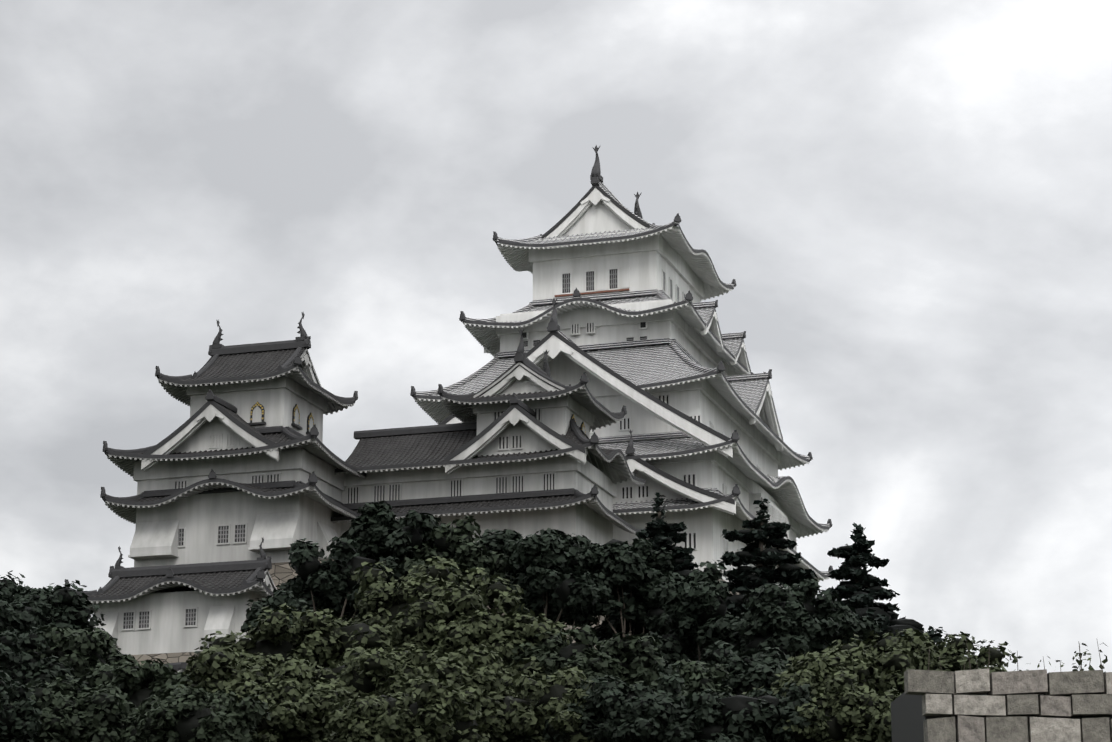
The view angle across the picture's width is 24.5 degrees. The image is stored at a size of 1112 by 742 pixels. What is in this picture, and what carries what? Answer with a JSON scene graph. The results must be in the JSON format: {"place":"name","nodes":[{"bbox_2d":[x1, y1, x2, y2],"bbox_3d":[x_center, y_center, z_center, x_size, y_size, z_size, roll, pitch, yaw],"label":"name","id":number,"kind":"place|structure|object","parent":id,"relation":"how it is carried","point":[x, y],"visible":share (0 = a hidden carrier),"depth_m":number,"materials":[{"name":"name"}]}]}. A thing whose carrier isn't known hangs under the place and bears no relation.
{"place":"outdoors","nodes":[
{"label":"outdoors","id":0,"kind":"place"},
{"bbox_2d":[93,569,273,676],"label":"walls","id":1,"kind":"structure","parent":0,"point":[168,622],"depth_m":154.61,"materials":[{"name":"white paint"}]},
{"bbox_2d":[65,538,276,672],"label":"roof","id":2,"kind":"structure","parent":1,"relation":"on","point":[228,578],"depth_m":156.08,"materials":[{"name":"grey tile"}]},
{"bbox_2d":[0,492,1016,741],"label":"forest","id":3,"kind":"object","parent":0,"point":[424,644],"depth_m":98.64,"materials":[{"name":"green plant"}]},
{"bbox_2d":[0,0,1111,672],"label":"sky","id":4,"kind":"structure","parent":0,"point":[907,204],"materials":[{"name":"grey"}]},
{"bbox_2d":[438,185,799,588],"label":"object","id":5,"kind":"structure","parent":0,"point":[704,412],"depth_m":184.80,"materials":[{"name":"white paint"}]},
{"bbox_2d":[410,145,832,581],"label":"roofs","id":6,"kind":"structure","parent":5,"relation":"on","point":[652,363],"depth_m":185.40,"materials":[{"name":"tile"}]},
{"bbox_3d":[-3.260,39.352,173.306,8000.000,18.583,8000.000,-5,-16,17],"label":"ground","id":7,"kind":"structure","parent":0,"visible":0},
{"bbox_2d":[131,559,738,665],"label":"stone bases","id":8,"kind":"object","parent":7,"relation":"on","point":[281,572],"visible":0.02,"depth_m":157.46,"materials":[{"name":"grey stone"}]},
{"bbox_2d":[128,348,615,566],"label":"walls","id":9,"kind":"structure","parent":8,"relation":"on","point":[217,527],"depth_m":163.72,"materials":[{"name":"white paint"}]},
{"bbox_2d":[100,312,645,533],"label":"roofs","id":10,"kind":"structure","parent":9,"relation":"on","point":[408,448],"depth_m":165.35,"materials":[{"name":"tile"}]},
{"bbox_2d":[891,669,1111,741],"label":"wall","id":11,"kind":"structure","parent":7,"relation":"on","point":[979,705],"depth_m":45.18,"materials":[{"name":"stone"}]},
{"bbox_2d":[923,640,1107,673],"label":"weeds","id":12,"kind":"object","parent":11,"relation":"on","point":[1079,662],"depth_m":47.81,"materials":[{"name":"green plant"}]}
]}

